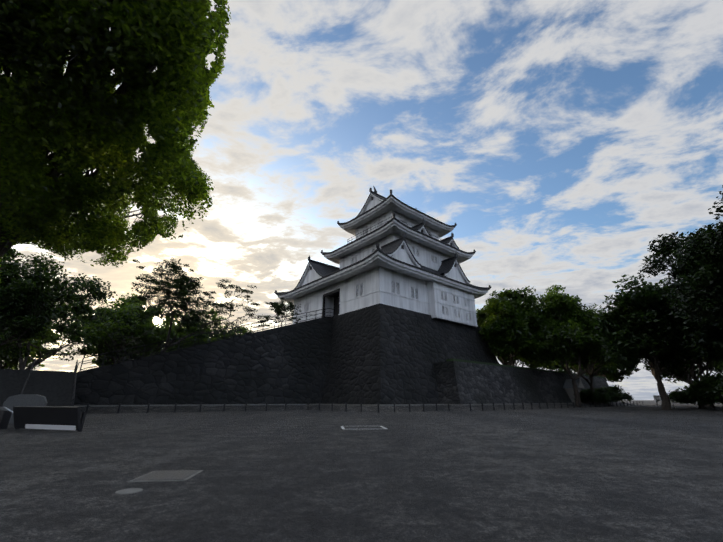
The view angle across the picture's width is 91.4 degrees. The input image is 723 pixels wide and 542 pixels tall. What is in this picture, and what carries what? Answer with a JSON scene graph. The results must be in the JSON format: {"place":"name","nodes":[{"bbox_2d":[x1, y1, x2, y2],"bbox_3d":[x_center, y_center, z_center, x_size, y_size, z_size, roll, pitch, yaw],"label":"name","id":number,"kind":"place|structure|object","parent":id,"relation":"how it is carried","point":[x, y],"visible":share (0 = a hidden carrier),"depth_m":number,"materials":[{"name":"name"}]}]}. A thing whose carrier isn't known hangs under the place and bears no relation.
{"place":"outdoors","nodes":[
{"label":"outdoors","id":0,"kind":"place"},
{"bbox_2d":[257,297,301,326],"bbox_3d":[-10.808,5.836,48.217,6.328,4.886,6.340,-1,-20,2],"label":"tree","id":1,"kind":"object","parent":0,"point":[279,309],"visible":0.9,"depth_m":47.00,"materials":[{"name":"green plant"}]},
{"bbox_2d":[0,400,722,541],"bbox_3d":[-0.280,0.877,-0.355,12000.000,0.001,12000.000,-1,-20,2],"label":"ground","id":2,"kind":"structure","parent":0,"point":[649,471],"depth_m":4.66,"materials":[{"name":"grey asphalt"}]},
{"bbox_2d":[0,327,32,358],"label":"tree","id":3,"kind":"object","parent":2,"relation":"on","point":[2,346],"visible":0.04,"depth_m":50.42,"materials":[{"name":"green plant"}]},
{"bbox_2d":[3,394,47,422],"bbox_3d":[-15.352,6.251,16.074,1.800,1.200,0.600,9,-22,-22],"label":"monument stone","id":4,"kind":"object","parent":2,"relation":"on","point":[10,402],"visible":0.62,"depth_m":16.07,"materials":[{"name":"stone"}]},
{"bbox_2d":[0,291,64,369],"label":"tree","id":5,"kind":"object","parent":2,"relation":"on","point":[12,363],"visible":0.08,"depth_m":64.10,"materials":[{"name":"green plant"}]},
{"bbox_2d":[0,369,76,406],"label":"stair steps","id":6,"kind":"structure","parent":2,"relation":"on","point":[54,388],"depth_m":26.18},
{"bbox_2d":[21,357,77,405],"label":"stair foot rails","id":7,"kind":"object","parent":6,"relation":"on","point":[73,386],"visible":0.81,"depth_m":25.95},
{"bbox_2d":[0,406,86,431],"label":"info boards","id":8,"kind":"object","parent":2,"relation":"on","point":[52,417],"visible":1,"depth_m":11.67,"materials":[{"name":"black"}]},
{"bbox_2d":[0,248,117,359],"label":"tree","id":9,"kind":"object","parent":2,"relation":"on","point":[28,300],"visible":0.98,"depth_m":28.91,"materials":[{"name":"green plant"}]},
{"bbox_2d":[0,296,125,369],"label":"tree","id":10,"kind":"object","parent":2,"relation":"on","point":[23,363],"visible":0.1,"depth_m":49.66,"materials":[{"name":"green plant"}]},
{"bbox_2d":[0,0,230,283],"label":"tree","id":11,"kind":"object","parent":2,"relation":"on","point":[60,130],"visible":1,"depth_m":9.81,"materials":[{"name":"green plant"}]},
{"bbox_2d":[65,304,176,363],"bbox_3d":[-41.072,13.380,59.685,16.611,18.449,19.204,12,-23,-29],"label":"tree","id":12,"kind":"object","parent":2,"relation":"on","point":[105,337],"visible":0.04,"depth_m":57.70,"materials":[{"name":"green plant"}]},
{"bbox_2d":[80,293,168,366],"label":"tree","id":13,"kind":"object","parent":2,"relation":"on","point":[128,299],"visible":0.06,"depth_m":68.75,"materials":[{"name":"green plant"}]},
{"bbox_2d":[71,297,225,361],"bbox_3d":[-34.476,11.526,53.102,20.551,17.403,17.481,-9,-22,22],"label":"tree","id":14,"kind":"object","parent":2,"relation":"on","point":[150,336],"visible":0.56,"depth_m":51.69,"materials":[{"name":"green plant"}]},
{"bbox_2d":[115,470,202,494],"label":"ground lids","id":15,"kind":"object","parent":2,"relation":"on","point":[157,476],"visible":0.98,"depth_m":4.54,"materials":[{"name":"grey metal"}]},
{"bbox_2d":[140,308,251,355],"bbox_3d":[-26.762,14.244,58.752,21.230,16.160,13.652,7,-21,-18],"label":"bush","id":16,"kind":"object","parent":2,"relation":"on","point":[205,339],"visible":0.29,"depth_m":59.08,"materials":[{"name":"green plant"}]},
{"bbox_2d":[74,317,332,404],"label":"stone wall","id":17,"kind":"structure","parent":2,"relation":"on","point":[287,364],"depth_m":37.51,"materials":[{"name":"grey stone"}]},
{"bbox_2d":[101,257,267,360],"bbox_3d":[-19.009,4.296,38.652,14.948,12.448,17.705,-1,-20,2],"label":"pine tree","id":18,"kind":"object","parent":17,"relation":"on","point":[182,286],"visible":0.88,"depth_m":36.52,"materials":[{"name":"green plant"}]},
{"bbox_2d":[77,308,336,370],"bbox_3d":[-15.560,7.775,42.403,27.538,9.958,4.830,16,-26,-38],"label":"stair handrail","id":19,"kind":"object","parent":17,"relation":"on","point":[306,316],"visible":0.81,"depth_m":37.58,"materials":[{"name":"grey metal"}]},
{"bbox_2d":[74,402,636,413],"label":"curb","id":20,"kind":"structure","parent":2,"relation":"on","point":[258,407],"depth_m":34.21,"materials":[{"name":"concrete"}]},
{"bbox_2d":[82,401,643,413],"bbox_3d":[17.686,16.252,42.714,91.686,0.730,11.566,11,-23,-28],"label":"fence","id":21,"kind":"object","parent":2,"relation":"on","point":[200,405],"visible":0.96,"depth_m":33.22,"materials":[{"name":"black metal"}]},
{"bbox_2d":[321,303,498,403],"bbox_3d":[2.921,15.172,56.160,29.750,12.000,31.250,16,-26,-38],"label":"keep stone base","id":22,"kind":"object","parent":2,"relation":"on","point":[380,353],"visible":0.54,"depth_m":42.21,"materials":[{"name":"grey stone"}]},
{"bbox_2d":[293,266,477,327],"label":"castle wall","id":23,"kind":"structure","parent":22,"relation":"on","point":[433,299],"depth_m":49.31,"materials":[{"name":"white paint"}]},
{"bbox_2d":[294,261,338,288],"bbox_3d":[-5.532,1.225,57.766,7.450,4.300,9.300,16,-26,-38],"label":"gable face","id":24,"kind":"object","parent":23,"relation":"on","point":[313,271],"visible":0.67,"depth_m":56.22},
{"bbox_2d":[308,255,339,269],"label":"roof ridge","id":25,"kind":"structure","parent":24,"relation":"on","point":[309,259],"depth_m":57.68,"materials":[{"name":"tile"}]},
{"bbox_2d":[276,249,489,302],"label":"roof eaves","id":26,"kind":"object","parent":23,"relation":"on","point":[376,258],"depth_m":48.63,"materials":[{"name":"white paint"}]},
{"bbox_2d":[274,243,490,293],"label":"roof ridge ends","id":27,"kind":"object","parent":26,"relation":"on","point":[377,247],"visible":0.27,"depth_m":57.79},
{"bbox_2d":[339,233,450,270],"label":"castle wall","id":28,"kind":"structure","parent":26,"relation":"on","point":[425,256],"depth_m":54.85,"materials":[{"name":"white paint"}]},
{"bbox_2d":[322,217,474,264],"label":"roof","id":29,"kind":"structure","parent":23,"relation":"on","point":[394,225],"depth_m":53.68,"materials":[{"name":"grey tile"}]},
{"bbox_2d":[347,219,440,243],"bbox_3d":[6.393,-4.739,61.888,14.070,1.335,10.870,16,-26,-38],"label":"balcony rail","id":30,"kind":"object","parent":29,"relation":"on","point":[375,227],"visible":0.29,"depth_m":57.36,"materials":[{"name":"black metal"}]},
{"bbox_2d":[355,210,438,239],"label":"castle wall","id":31,"kind":"structure","parent":29,"relation":"on","point":[363,229],"depth_m":58.57,"materials":[{"name":"white paint"}]},
{"bbox_2d":[320,212,475,253],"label":"roof ridge ends","id":32,"kind":"object","parent":29,"relation":"on","point":[322,252],"visible":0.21,"depth_m":60.41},
{"bbox_2d":[413,224,430,235],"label":"gable","id":33,"kind":"structure","parent":29,"relation":"on","point":[422,228],"depth_m":53.79,"materials":[{"name":"paint"}]},
{"bbox_2d":[442,237,458,248],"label":"gable","id":34,"kind":"structure","parent":29,"relation":"on","point":[450,241],"depth_m":58.28,"materials":[{"name":"paint"}]},
{"bbox_2d":[381,238,420,266],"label":"gable","id":35,"kind":"structure","parent":23,"relation":"on","point":[400,250],"depth_m":47.65,"materials":[{"name":"paint"}]},
{"bbox_2d":[438,258,469,284],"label":"gable","id":36,"kind":"structure","parent":23,"relation":"on","point":[451,268],"depth_m":54.95,"materials":[{"name":"paint"}]},
{"bbox_2d":[476,286,556,365],"bbox_3d":[24.146,12.121,55.807,13.754,18.163,12.959,-1,-20,2],"label":"tree","id":37,"kind":"object","parent":2,"relation":"on","point":[505,316],"visible":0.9,"depth_m":53.50,"materials":[{"name":"green plant"}]},
{"bbox_2d":[495,350,545,367],"bbox_3d":[28.184,15.856,65.358,12.725,17.702,18.454,-10,-22,24],"label":"bush","id":38,"kind":"object","parent":2,"relation":"on","point":[506,358],"visible":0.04,"depth_m":62.50,"materials":[{"name":"green plant"}]},
{"bbox_2d":[433,359,612,403],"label":"terrace wall","id":39,"kind":"structure","parent":2,"relation":"on","point":[459,381],"depth_m":45.53,"materials":[{"name":"stone"}]},
{"bbox_2d":[517,285,612,406],"bbox_3d":[31.296,10.662,52.590,14.614,18.708,11.954,11,-23,-28],"label":"tree","id":40,"kind":"object","parent":2,"relation":"on","point":[567,328],"visible":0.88,"depth_m":52.19,"materials":[{"name":"green plant"}]},
{"bbox_2d":[524,357,617,374],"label":"hedge","id":41,"kind":"object","parent":2,"relation":"on","point":[555,367],"visible":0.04,"depth_m":76.83,"materials":[{"name":"green plant"}]},
{"bbox_2d":[563,379,584,402],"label":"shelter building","id":42,"kind":"structure","parent":2,"relation":"on","point":[568,386],"depth_m":57.88,"materials":[{"name":"grey"}]},
{"bbox_2d":[573,388,612,403],"bbox_3d":[37.072,21.204,58.916,7.795,3.205,8.180,-1,-20,2],"label":"shrub","id":43,"kind":"object","parent":2,"relation":"on","point":[587,395],"visible":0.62,"depth_m":56.34,"materials":[{"name":"green plant"}]},
{"bbox_2d":[550,333,645,404],"bbox_3d":[39.853,15.453,59.055,14.468,14.104,14.586,-1,-20,2],"label":"tree","id":44,"kind":"object","parent":2,"relation":"on","point":[585,355],"visible":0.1,"depth_m":58.08,"materials":[{"name":"green plant"}]},
{"bbox_2d":[580,364,640,382],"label":"tree","id":45,"kind":"object","parent":2,"relation":"on","point":[613,376],"visible":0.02,"depth_m":85.29,"materials":[{"name":"green plant"}]},
{"bbox_2d":[594,385,633,404],"bbox_3d":[42.457,21.611,60.957,8.757,3.825,6.916,18,-27,-40],"label":"shrub","id":46,"kind":"object","parent":2,"relation":"on","point":[616,392],"visible":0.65,"depth_m":60.27,"materials":[{"name":"green plant"}]},
{"bbox_2d":[589,275,708,409],"bbox_3d":[31.512,7.731,38.235,10.975,14.384,9.835,-1,-20,2],"label":"tree","id":47,"kind":"object","parent":2,"relation":"on","point":[636,322],"visible":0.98,"depth_m":37.23,"materials":[{"name":"green plant"}]},
{"bbox_2d":[653,395,674,407],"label":"sign boards","id":48,"kind":"object","parent":2,"relation":"on","point":[656,397],"visible":0.42,"depth_m":46.18,"materials":[{"name":"black metal"}]},
{"bbox_2d":[627,315,722,408],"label":"tree","id":49,"kind":"object","parent":2,"relation":"on","point":[712,342],"visible":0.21,"depth_m":41.93,"materials":[{"name":"green plant"}]},
{"bbox_2d":[637,185,722,328],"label":"tree","id":50,"kind":"object","parent":2,"relation":"on","point":[697,273],"visible":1,"depth_m":25.91,"materials":[{"name":"green plant"}]},
{"bbox_2d":[643,360,722,404],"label":"tree","id":51,"kind":"object","parent":2,"relation":"on","point":[676,373],"visible":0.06,"depth_m":75.89,"materials":[{"name":"green plant"}]},
{"bbox_2d":[656,385,721,408],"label":"shrub","id":52,"kind":"object","parent":2,"relation":"on","point":[678,396],"visible":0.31,"depth_m":39.07,"materials":[{"name":"green plant"}]},
{"bbox_2d":[683,373,722,404],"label":"shrub","id":53,"kind":"object","parent":2,"relation":"on","point":[706,387],"visible":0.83,"depth_m":35.14,"materials":[{"name":"green plant"}]},
{"bbox_2d":[685,354,722,406],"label":"tree","id":54,"kind":"object","parent":2,"relation":"on","point":[715,365],"depth_m":55.13,"materials":[{"name":"green plant"}]},
{"bbox_2d":[716,378,722,397],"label":"shrub","id":55,"kind":"object","parent":2,"relation":"on","point":[720,385],"visible":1,"depth_m":29.73,"materials":[{"name":"green plant"}]},
{"bbox_2d":[2,0,722,399],"label":"sky","id":56,"kind":"structure","parent":0,"point":[559,139],"materials":[{"name":"blue"}]},
{"bbox_2d":[381,233,405,247],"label":"roof ridge","id":57,"kind":"structure","parent":0,"point":[396,240],"depth_m":48.72,"materials":[{"name":"grey tile"}]},
{"bbox_2d":[338,194,455,237],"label":"roof","id":58,"kind":"structure","parent":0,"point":[391,202],"depth_m":58.01,"materials":[{"name":"grey tile"}]},
{"bbox_2d":[356,192,383,216],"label":"gable","id":59,"kind":"structure","parent":58,"relation":"on","point":[372,200],"depth_m":60.75,"materials":[{"name":"white paint"}]},
{"bbox_2d":[369,187,385,198],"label":"roof ridge","id":60,"kind":"structure","parent":58,"relation":"on","point":[370,189],"depth_m":61.39,"materials":[{"name":"grey tile"}]},
{"bbox_2d":[411,218,424,227],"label":"roof ridge","id":61,"kind":"structure","parent":0,"point":[423,221],"depth_m":54.08,"materials":[{"name":"grey tile"}]},
{"bbox_2d":[440,233,453,240],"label":"roof ridge","id":62,"kind":"structure","parent":0,"point":[452,235],"depth_m":58.58,"materials":[{"name":"grey tile"}]},
{"bbox_2d":[441,252,457,261],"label":"roof ridge","id":63,"kind":"structure","parent":0,"point":[456,255],"depth_m":55.60,"materials":[{"name":"grey tile"}]}
]}

